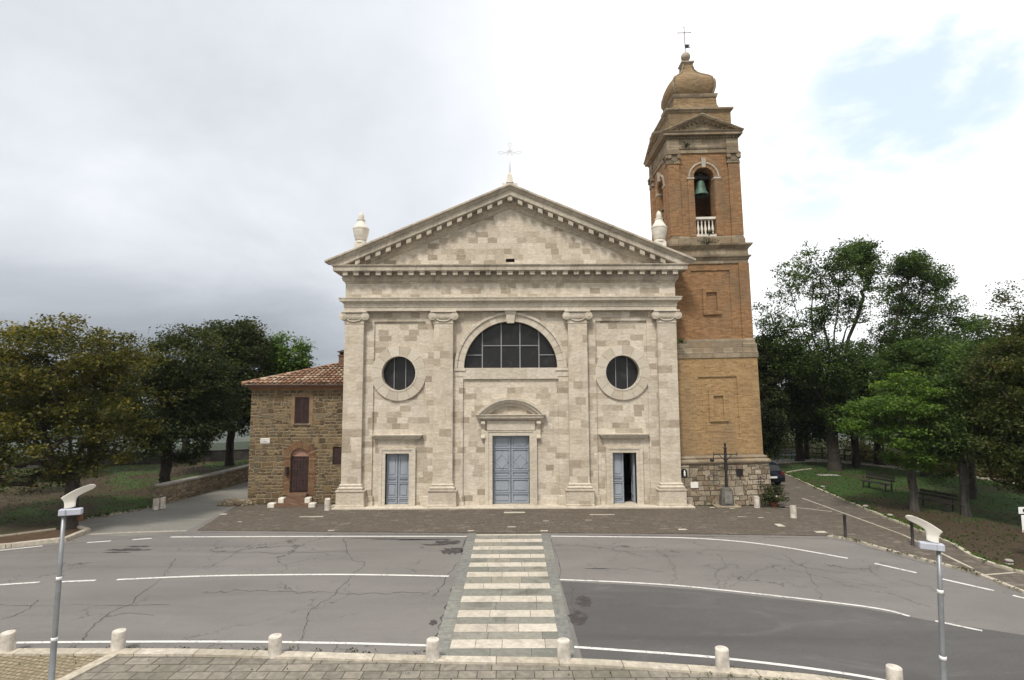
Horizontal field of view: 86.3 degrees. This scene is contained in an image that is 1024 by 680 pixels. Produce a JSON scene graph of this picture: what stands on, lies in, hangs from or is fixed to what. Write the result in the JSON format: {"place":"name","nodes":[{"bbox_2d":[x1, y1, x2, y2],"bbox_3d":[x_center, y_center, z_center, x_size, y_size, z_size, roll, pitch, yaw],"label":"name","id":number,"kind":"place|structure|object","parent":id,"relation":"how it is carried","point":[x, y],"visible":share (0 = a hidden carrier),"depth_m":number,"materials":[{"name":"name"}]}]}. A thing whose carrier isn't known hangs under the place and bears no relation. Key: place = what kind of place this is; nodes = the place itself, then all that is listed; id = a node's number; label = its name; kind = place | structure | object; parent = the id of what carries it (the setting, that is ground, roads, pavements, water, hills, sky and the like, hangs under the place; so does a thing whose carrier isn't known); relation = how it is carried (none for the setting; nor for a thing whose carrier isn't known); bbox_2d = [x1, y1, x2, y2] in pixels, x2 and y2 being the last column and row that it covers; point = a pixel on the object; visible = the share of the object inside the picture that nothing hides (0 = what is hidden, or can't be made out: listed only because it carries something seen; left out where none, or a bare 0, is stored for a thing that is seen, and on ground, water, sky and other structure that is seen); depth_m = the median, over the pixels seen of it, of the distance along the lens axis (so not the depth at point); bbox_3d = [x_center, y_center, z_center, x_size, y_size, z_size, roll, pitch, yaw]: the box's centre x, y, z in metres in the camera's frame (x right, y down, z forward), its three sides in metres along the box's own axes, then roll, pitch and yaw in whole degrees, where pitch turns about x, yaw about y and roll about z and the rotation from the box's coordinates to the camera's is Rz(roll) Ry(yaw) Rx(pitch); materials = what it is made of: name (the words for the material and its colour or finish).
{"place":"outdoors","nodes":[
{"label":"outdoors","id":0,"kind":"place"},
{"bbox_2d":[0,528,81,542],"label":"planting bed","id":1,"kind":"object","parent":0,"point":[33,536],"visible":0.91,"depth_m":23.54,"materials":[{"name":"soil"}]},
{"bbox_2d":[0,312,181,529],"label":"tree","id":2,"kind":"object","parent":1,"relation":"on","point":[29,409],"visible":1,"depth_m":24.92,"materials":[{"name":"green plant"}]},
{"bbox_2d":[0,456,248,534],"bbox_3d":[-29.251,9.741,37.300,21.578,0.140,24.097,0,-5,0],"label":"grass","id":3,"kind":"structure","parent":0,"point":[97,488],"depth_m":34.31,"materials":[{"name":"green plant"}]},
{"bbox_2d":[0,361,51,443],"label":"tree","id":4,"kind":"object","parent":3,"relation":"on","point":[21,395],"depth_m":37.67,"materials":[{"name":"green plant"}]},
{"bbox_2d":[44,358,150,471],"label":"tree","id":5,"kind":"object","parent":3,"relation":"on","point":[95,402],"visible":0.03,"depth_m":41.38,"materials":[{"name":"green plant"}]},
{"bbox_2d":[98,323,250,482],"bbox_3d":[-21.158,4.200,33.925,7.805,10.610,7.208,0,-5,0],"label":"tree","id":6,"kind":"object","parent":3,"relation":"on","point":[187,381],"visible":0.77,"depth_m":33.55,"materials":[{"name":"green plant"}]},
{"bbox_2d":[136,329,259,462],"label":"tree","id":7,"kind":"object","parent":3,"relation":"on","point":[218,361],"visible":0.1,"depth_m":40.96,"materials":[{"name":"green plant"}]},
{"bbox_2d":[185,314,276,465],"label":"tree","id":8,"kind":"object","parent":3,"relation":"on","point":[246,334],"visible":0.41,"depth_m":42.08,"materials":[{"name":"green plant"}]},
{"bbox_2d":[243,331,317,375],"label":"tree","id":9,"kind":"object","parent":3,"relation":"on","point":[284,361],"visible":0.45,"depth_m":44.16,"materials":[{"name":"green plant"}]},
{"bbox_2d":[78,482,247,535],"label":"side road","id":10,"kind":"structure","parent":0,"point":[187,514],"depth_m":27.28,"materials":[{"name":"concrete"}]},
{"bbox_2d":[83,506,147,519],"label":"weeds","id":11,"kind":"object","parent":10,"relation":"on","point":[107,513],"visible":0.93,"depth_m":27.76,"materials":[{"name":"green plant"}]},
{"bbox_2d":[90,530,186,534],"bbox_3d":[-16.628,8.590,24.412,3.973,0.001,0.278,0,-5,-8],"label":"paving strip","id":12,"kind":"object","parent":10,"relation":"on","point":[143,531],"visible":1,"depth_m":24.50,"materials":[{"name":"stone"}]},
{"bbox_2d":[152,498,159,509],"bbox_3d":[-18.870,8.682,28.954,0.300,0.610,0.300,5,-7,-43],"label":"bollard","id":13,"kind":"object","parent":10,"relation":"on","point":[155,503],"visible":1,"depth_m":28.84,"materials":[{"name":"stone"}]},
{"bbox_2d":[159,497,165,508],"bbox_3d":[-18.701,8.706,29.219,0.300,0.610,0.300,3,-6,-28],"label":"bollard","id":14,"kind":"object","parent":10,"relation":"on","point":[162,502],"visible":1,"depth_m":29.11,"materials":[{"name":"stone"}]},
{"bbox_2d":[73,656,771,679],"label":"pavement","id":15,"kind":"structure","parent":0,"point":[173,668],"depth_m":12.18,"materials":[{"name":"grey stone"}]},
{"bbox_2d":[0,656,102,679],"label":"cobble pavement","id":16,"kind":"structure","parent":15,"relation":"on","point":[30,668],"depth_m":12.46,"materials":[{"name":"beige stone"}]},
{"bbox_2d":[48,484,95,679],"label":"street lamp","id":17,"kind":"object","parent":15,"relation":"on","point":[69,499],"visible":1,"depth_m":10.83,"materials":[{"name":"grey metal"}]},
{"bbox_2d":[57,654,117,679],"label":"kerb","id":18,"kind":"structure","parent":15,"relation":"on","point":[87,667],"depth_m":12.34,"materials":[{"name":"stone"}]},
{"bbox_2d":[6,655,702,679],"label":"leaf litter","id":19,"kind":"object","parent":15,"relation":"on","point":[287,667],"visible":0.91,"depth_m":12.39,"materials":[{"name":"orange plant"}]},
{"bbox_2d":[0,648,848,679],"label":"kerb","id":20,"kind":"structure","parent":15,"relation":"on","point":[554,661],"depth_m":12.65,"materials":[{"name":"stone"}]},
{"bbox_2d":[0,630,15,652],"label":"bollard","id":21,"kind":"object","parent":20,"relation":"on","point":[8,641],"visible":1,"depth_m":13.08,"materials":[{"name":"stone"}]},
{"bbox_2d":[110,628,126,650],"bbox_3d":[-9.533,7.277,13.235,0.310,0.455,0.310,-2,-6,23],"label":"bollard","id":22,"kind":"object","parent":20,"relation":"on","point":[118,639],"visible":1,"depth_m":13.13,"materials":[{"name":"stone"}]},
{"bbox_2d":[268,633,281,658],"bbox_3d":[-5.606,7.232,12.921,0.310,0.455,0.310,-1,-4,11],"label":"bollard","id":23,"kind":"object","parent":20,"relation":"on","point":[274,645],"visible":1,"depth_m":12.81,"materials":[{"name":"stone"}]},
{"bbox_2d":[426,637,438,662],"bbox_3d":[-1.842,7.195,12.694,0.310,0.455,0.310,0,-6,-1],"label":"bollard","id":24,"kind":"object","parent":20,"relation":"on","point":[432,649],"visible":1,"depth_m":12.58,"materials":[{"name":"stone"}]},
{"bbox_2d":[557,637,570,661],"bbox_3d":[1.197,7.177,12.629,0.310,0.455,0.310,0,-6,-13],"label":"bollard","id":25,"kind":"object","parent":20,"relation":"on","point":[563,649],"visible":1,"depth_m":12.52,"materials":[{"name":"stone"}]},
{"bbox_2d":[715,645,729,670],"bbox_3d":[4.694,7.123,12.196,0.310,0.455,0.310,1,-5,-25],"label":"bollard","id":26,"kind":"object","parent":20,"relation":"on","point":[722,662],"visible":1,"depth_m":12.09,"materials":[{"name":"stone"}]},
{"bbox_2d":[689,664,850,679],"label":"moss","id":27,"kind":"object","parent":20,"relation":"on","point":[783,671],"visible":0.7,"depth_m":12.07,"materials":[{"name":"green plant"}]},
{"bbox_2d":[885,664,902,679],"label":"bollard","id":28,"kind":"object","parent":20,"relation":"on","point":[894,672],"visible":1,"depth_m":11.28,"materials":[{"name":"stone"}]},
{"bbox_2d":[705,671,783,679],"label":"weeds","id":29,"kind":"object","parent":15,"relation":"on","point":[744,676],"visible":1,"depth_m":11.83,"materials":[{"name":"green plant"}]},
{"bbox_2d":[905,515,946,679],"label":"street lamp","id":30,"kind":"object","parent":15,"relation":"on","point":[933,533],"visible":1,"depth_m":9.92,"materials":[{"name":"grey metal"}]},
{"bbox_2d":[324,142,695,509],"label":"church","id":31,"kind":"structure","parent":0,"point":[509,344],"depth_m":29.79,"materials":[{"name":"stone"}]},
{"bbox_2d":[372,434,421,505],"bbox_3d":[-6.191,7.004,29.576,2.700,3.780,0.830,0,-5,0],"label":"side door","id":32,"kind":"structure","parent":31,"relation":"in","point":[400,473],"depth_m":29.50,"materials":[{"name":"stone"}]},
{"bbox_2d":[371,346,425,400],"bbox_3d":[-6.202,1.839,30.092,2.995,3.000,0.515,0,-5,0],"label":"round window","id":33,"kind":"structure","parent":31,"relation":"in","point":[401,372],"depth_m":29.95,"materials":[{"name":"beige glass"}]},
{"bbox_2d":[464,322,556,367],"bbox_3d":[-0.079,0.277,30.394,5.150,2.575,0.110,0,-5,0],"label":"lunette window","id":34,"kind":"structure","parent":31,"relation":"in","point":[502,345],"depth_m":30.39,"materials":[{"name":"black glass"}]},
{"bbox_2d":[476,397,545,504],"bbox_3d":[-0.055,5.993,29.620,3.790,5.750,0.920,0,-5,0],"label":"main door","id":35,"kind":"structure","parent":31,"relation":"in","point":[508,454],"depth_m":29.60,"materials":[{"name":"stone"}]},
{"bbox_2d":[595,345,649,399],"bbox_3d":[6.058,1.788,30.092,2.995,3.000,0.515,0,-5,0],"label":"round window","id":36,"kind":"structure","parent":31,"relation":"in","point":[619,372],"depth_m":29.94,"materials":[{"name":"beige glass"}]},
{"bbox_2d":[599,433,649,504],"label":"side door","id":37,"kind":"structure","parent":31,"relation":"in","point":[614,455],"depth_m":29.46,"materials":[{"name":"stone"}]},
{"bbox_2d":[0,489,1023,657],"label":"road","id":38,"kind":"structure","parent":0,"point":[195,609],"depth_m":17.92,"materials":[{"name":"grey asphalt"}]},
{"bbox_2d":[0,507,148,548],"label":"kerb","id":39,"kind":"structure","parent":38,"relation":"on","point":[84,530],"depth_m":23.36,"materials":[{"name":"stone"}]},
{"bbox_2d":[154,464,248,502],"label":"stone wall","id":40,"kind":"structure","parent":38,"relation":"on","point":[176,490],"depth_m":33.35,"materials":[{"name":"stone"}]},
{"bbox_2d":[68,644,424,653],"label":"leaf litter","id":41,"kind":"object","parent":38,"relation":"on","point":[267,649],"visible":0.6,"depth_m":13.30,"materials":[{"name":"orange plant"}]},
{"bbox_2d":[0,532,936,650],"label":"asphalt wear","id":42,"kind":"object","parent":38,"relation":"on","point":[450,551],"visible":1,"depth_m":21.34,"materials":[{"name":"grey asphalt"}]},
{"bbox_2d":[448,533,558,654],"bbox_3d":[-0.147,7.973,18.395,2.840,0.001,11.320,0,-5,0],"label":"crosswalk base","id":43,"kind":"object","parent":38,"relation":"on","point":[519,584],"visible":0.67,"depth_m":16.88,"materials":[{"name":"grey asphalt"}]},
{"bbox_2d":[448,535,557,656],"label":"crosswalk grey slabs","id":44,"kind":"structure","parent":43,"relation":"on","point":[539,652],"depth_m":16.02,"materials":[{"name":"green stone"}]},
{"bbox_2d":[450,534,557,648],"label":"crosswalk stripes","id":45,"kind":"object","parent":43,"relation":"on","point":[503,643],"visible":0.99,"depth_m":16.30,"materials":[{"name":"paint"}]},
{"bbox_2d":[437,533,575,657],"bbox_3d":[-0.137,7.976,18.445,3.540,0.001,11.420,0,-5,0],"label":"crosswalk border","id":46,"kind":"object","parent":38,"relation":"on","point":[446,631],"visible":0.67,"depth_m":16.51,"materials":[{"name":"grey stone"}]},
{"bbox_2d":[0,536,1023,679],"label":"road marking","id":47,"kind":"object","parent":38,"relation":"on","point":[583,647],"visible":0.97,"depth_m":15.84,"materials":[{"name":"paint"}]},
{"bbox_2d":[561,581,1023,679],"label":"asphalt patch","id":48,"kind":"object","parent":38,"relation":"on","point":[860,641],"visible":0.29,"depth_m":13.91,"materials":[{"name":"grey asphalt"}]},
{"bbox_2d":[568,595,591,625],"bbox_3d":[1.975,7.718,15.660,0.586,0.001,2.210,-2,-5,16],"label":"asphalt stain","id":49,"kind":"object","parent":48,"relation":"on","point":[577,617],"visible":1,"depth_m":15.29,"materials":[{"name":"grey asphalt"}]},
{"bbox_2d":[826,534,1020,590],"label":"weeds","id":50,"kind":"object","parent":38,"relation":"on","point":[965,569],"visible":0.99,"depth_m":19.37,"materials":[{"name":"green plant"}]},
{"bbox_2d":[827,534,1023,593],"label":"kerb","id":51,"kind":"structure","parent":38,"relation":"on","point":[950,566],"depth_m":19.66,"materials":[{"name":"stone"}]},
{"bbox_2d":[843,514,847,537],"bbox_3d":[13.978,7.808,22.931,0.150,0.970,0.146,0,-5,0],"label":"metal post","id":52,"kind":"object","parent":51,"relation":"on","point":[844,526],"visible":0.97,"depth_m":22.89,"materials":[{"name":"metal"}]},
{"bbox_2d":[0,0,1023,388],"label":"sky","id":53,"kind":"structure","parent":0,"point":[189,162],"materials":[{"name":"white"}]},
{"bbox_2d":[5,397,1019,454],"bbox_3d":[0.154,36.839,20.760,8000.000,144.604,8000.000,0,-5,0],"label":"ground","id":54,"kind":"structure","parent":0,"point":[240,442],"depth_m":846.50,"materials":[{"name":"grey"}]},
{"bbox_2d":[4,448,248,469],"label":"parapet wall","id":55,"kind":"structure","parent":54,"relation":"on","point":[239,454],"depth_m":47.70,"materials":[{"name":"stone"}]},
{"bbox_2d":[767,431,1019,475],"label":"undergrowth","id":56,"kind":"object","parent":54,"relation":"on","point":[849,447],"visible":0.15,"depth_m":47.96,"materials":[{"name":"green plant"}]},
{"bbox_2d":[197,476,1023,589],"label":"plaza paving","id":57,"kind":"structure","parent":0,"point":[808,521],"depth_m":25.88,"materials":[{"name":"brown stone"}]},
{"bbox_2d":[217,350,343,507],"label":"stone house","id":58,"kind":"structure","parent":57,"relation":"on","point":[295,451],"depth_m":30.63,"materials":[{"name":"stone"}]},
{"bbox_2d":[333,447,340,463],"bbox_3d":[-9.793,6.477,30.634,0.480,0.990,0.060,0,-5,0],"label":"small window","id":59,"kind":"structure","parent":58,"relation":"in","point":[336,450],"depth_m":30.60,"materials":[{"name":"brown wood"}]},
{"bbox_2d":[324,498,329,510],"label":"bollard","id":60,"kind":"object","parent":57,"relation":"on","point":[327,505],"visible":1,"depth_m":28.56,"materials":[{"name":"stone"}]},
{"bbox_2d":[219,507,827,532],"bbox_3d":[-0.550,8.665,26.339,28.578,0.001,5.301,0,-5,0],"label":"pale paving stone","id":61,"kind":"object","parent":57,"relation":"on","point":[779,525],"visible":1,"depth_m":26.79,"materials":[{"name":"stone"}]},
{"bbox_2d":[643,27,771,504],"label":"bell tower","id":62,"kind":"structure","parent":57,"relation":"on","point":[718,385],"depth_m":30.88,"materials":[{"name":"brick"}]},
{"bbox_2d":[694,173,708,198],"bbox_3d":[11.094,-9.091,32.158,1.000,1.440,0.960,0,-5,0],"label":"bell","id":63,"kind":"object","parent":62,"relation":"hanging from","point":[700,192],"visible":0.95,"depth_m":32.09,"materials":[{"name":"green metal"}]},
{"bbox_2d":[697,236,718,244],"bbox_3d":[11.073,-5.595,30.835,1.121,0.496,0.687,0,-5,0],"label":"plant","id":64,"kind":"object","parent":62,"relation":"on","point":[707,242],"visible":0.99,"depth_m":30.79,"materials":[{"name":"green plant"}]},
{"bbox_2d":[710,443,740,507],"bbox_3d":[11.321,7.169,29.163,1.481,3.400,0.670,0,-5,0],"label":"wayside cross","id":65,"kind":"object","parent":57,"relation":"on","point":[726,498],"visible":1,"depth_m":28.93,"materials":[{"name":"stone"}]},
{"bbox_2d":[696,504,769,505],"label":"weeds","id":66,"kind":"object","parent":57,"relation":"on","point":[739,505],"visible":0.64,"depth_m":29.26,"materials":[{"name":"green plant"}]},
{"bbox_2d":[754,496,759,507],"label":"bollard","id":67,"kind":"object","parent":57,"relation":"on","point":[756,501],"visible":1,"depth_m":28.73,"materials":[{"name":"stone"}]},
{"bbox_2d":[758,484,789,507],"bbox_3d":[13.796,8.335,28.995,1.604,1.374,1.295,0,-5,0],"label":"flowering shrub","id":68,"kind":"object","parent":57,"relation":"on","point":[773,500],"visible":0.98,"depth_m":28.91,"materials":[{"name":"green plant"}]},
{"bbox_2d":[769,462,784,484],"bbox_3d":[16.401,8.796,36.798,1.750,1.485,4.080,0,-5,-7],"label":"parked car","id":69,"kind":"object","parent":57,"relation":"on","point":[777,475],"visible":0.3,"depth_m":34.91,"materials":[{"name":"blue paint"}]},
{"bbox_2d":[790,505,796,517],"bbox_3d":[13.676,8.329,26.557,0.300,0.610,0.300,-3,-6,31],"label":"bollard","id":70,"kind":"object","parent":57,"relation":"on","point":[793,512],"visible":1,"depth_m":26.44,"materials":[{"name":"stone"}]},
{"bbox_2d":[786,498,1015,574],"bbox_3d":[15.646,8.449,24.700,2.740,0.001,12.998,0,-5,-3],"label":"paving strip","id":71,"kind":"object","parent":57,"relation":"on","point":[908,537],"visible":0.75,"depth_m":23.29,"materials":[{"name":"stone"}]},
{"bbox_2d":[785,474,1023,574],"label":"kerb","id":72,"kind":"structure","parent":57,"relation":"on","point":[988,562],"depth_m":23.45,"materials":[{"name":"stone"}]},
{"bbox_2d":[785,472,1023,570],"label":"weeds","id":73,"kind":"object","parent":57,"relation":"on","point":[914,526],"visible":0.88,"depth_m":25.07,"materials":[{"name":"green plant"}]},
{"bbox_2d":[909,521,914,545],"bbox_3d":[16.003,7.701,21.842,0.150,0.970,0.146,0,-5,0],"label":"metal post","id":74,"kind":"object","parent":57,"relation":"on","point":[912,533],"visible":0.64,"depth_m":21.81,"materials":[{"name":"metal"}]},
{"bbox_2d":[767,454,1023,568],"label":"park lawn","id":75,"kind":"structure","parent":0,"point":[1005,528],"depth_m":29.21,"materials":[{"name":"green plant"}]},
{"bbox_2d":[753,332,792,457],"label":"tree","id":76,"kind":"object","parent":75,"relation":"on","point":[775,405],"visible":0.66,"depth_m":42.48,"materials":[{"name":"green plant"}]},
{"bbox_2d":[765,328,857,460],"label":"tree","id":77,"kind":"object","parent":75,"relation":"on","point":[803,419],"visible":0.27,"depth_m":44.38,"materials":[{"name":"green plant"}]},
{"bbox_2d":[752,234,895,470],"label":"tree","id":78,"kind":"object","parent":75,"relation":"on","point":[859,254],"visible":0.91,"depth_m":41.74,"materials":[{"name":"green plant"}]},
{"bbox_2d":[817,474,838,475],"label":"manhole slab","id":79,"kind":"structure","parent":75,"relation":"on","point":[827,475],"depth_m":38.88,"materials":[{"name":"grey concrete"}]},
{"bbox_2d":[804,392,861,458],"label":"tree","id":80,"kind":"object","parent":75,"relation":"on","point":[806,451],"depth_m":47.92,"materials":[{"name":"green plant"}]},
{"bbox_2d":[811,355,936,467],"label":"tree","id":81,"kind":"object","parent":75,"relation":"on","point":[856,454],"visible":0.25,"depth_m":40.90,"materials":[{"name":"green plant"}]},
{"bbox_2d":[860,473,894,491],"bbox_3d":[22.448,8.725,33.532,0.628,0.906,1.900,1,-5,-16],"label":"park bench","id":82,"kind":"object","parent":75,"relation":"on","point":[892,478],"visible":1,"depth_m":33.49,"materials":[{"name":"brown wood"}]},
{"bbox_2d":[776,461,995,478],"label":"kerb","id":83,"kind":"structure","parent":75,"relation":"on","point":[861,464],"depth_m":44.94,"materials":[{"name":"stone"}]},
{"bbox_2d":[768,447,1015,474],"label":"park railing","id":84,"kind":"object","parent":75,"relation":"on","point":[844,455],"visible":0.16,"depth_m":46.90,"materials":[{"name":"metal"}]},
{"bbox_2d":[771,459,1014,483],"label":"park path","id":85,"kind":"structure","parent":75,"relation":"on","point":[779,460],"depth_m":46.48,"materials":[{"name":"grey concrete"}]},
{"bbox_2d":[774,449,795,460],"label":"park bench","id":86,"kind":"object","parent":85,"relation":"on","point":[791,455],"visible":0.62,"depth_m":47.65,"materials":[{"name":"metal"}]},
{"bbox_2d":[831,370,968,512],"bbox_3d":[20.445,5.138,27.798,8.420,7.208,4.008,1,-5,-16],"label":"tree","id":87,"kind":"object","parent":75,"relation":"on","point":[912,404],"visible":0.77,"depth_m":27.38,"materials":[{"name":"green plant"}]},
{"bbox_2d":[851,247,983,465],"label":"tree","id":88,"kind":"object","parent":75,"relation":"on","point":[908,268],"visible":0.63,"depth_m":44.53,"materials":[{"name":"green plant"}]},
{"bbox_2d":[863,334,984,476],"bbox_3d":[27.493,4.615,36.297,7.792,9.732,5.950,0,-5,0],"label":"tree","id":89,"kind":"object","parent":75,"relation":"on","point":[909,355],"visible":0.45,"depth_m":35.31,"materials":[{"name":"green plant"}]},
{"bbox_2d":[919,488,957,512],"bbox_3d":[21.769,8.238,28.125,0.628,0.906,1.900,1,-5,-16],"label":"park bench","id":90,"kind":"object","parent":75,"relation":"on","point":[923,498],"visible":0.83,"depth_m":27.99,"materials":[{"name":"brown wood"}]},
{"bbox_2d":[916,465,1008,478],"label":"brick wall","id":91,"kind":"structure","parent":75,"relation":"on","point":[977,473],"depth_m":39.59,"materials":[{"name":"brown brick"}]},
{"bbox_2d":[910,341,1017,516],"bbox_3d":[22.751,4.345,27.411,5.480,8.721,4.629,0,-5,0],"label":"tree","id":92,"kind":"object","parent":75,"relation":"on","point":[951,419],"visible":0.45,"depth_m":26.80,"materials":[{"name":"green plant"}]},
{"bbox_2d":[921,340,1020,499],"bbox_3d":[27.749,4.553,31.590,5.974,9.028,5.658,0,-5,0],"label":"tree","id":93,"kind":"object","parent":75,"relation":"on","point":[973,492],"depth_m":31.94,"materials":[{"name":"green plant"}]},
{"bbox_2d":[943,314,1009,343],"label":"tree","id":94,"kind":"object","parent":75,"relation":"on","point":[983,334],"visible":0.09,"depth_m":49.38,"materials":[{"name":"green plant"}]},
{"bbox_2d":[946,279,1023,495],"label":"tree","id":95,"kind":"object","parent":75,"relation":"on","point":[1004,414],"visible":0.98,"depth_m":25.17,"materials":[{"name":"green plant"}]},
{"bbox_2d":[1004,559,1013,564],"bbox_3d":[17.497,7.809,19.224,0.260,0.190,0.260,0,-5,0],"label":"ground light","id":96,"kind":"object","parent":75,"relation":"on","point":[1008,561],"visible":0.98,"depth_m":19.15,"materials":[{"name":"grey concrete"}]},
{"bbox_2d":[1018,507,1023,531],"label":"park sign","id":97,"kind":"object","parent":75,"relation":"on","point":[1020,510],"visible":1,"depth_m":19.96,"materials":[{"name":"white paint"}]}
]}

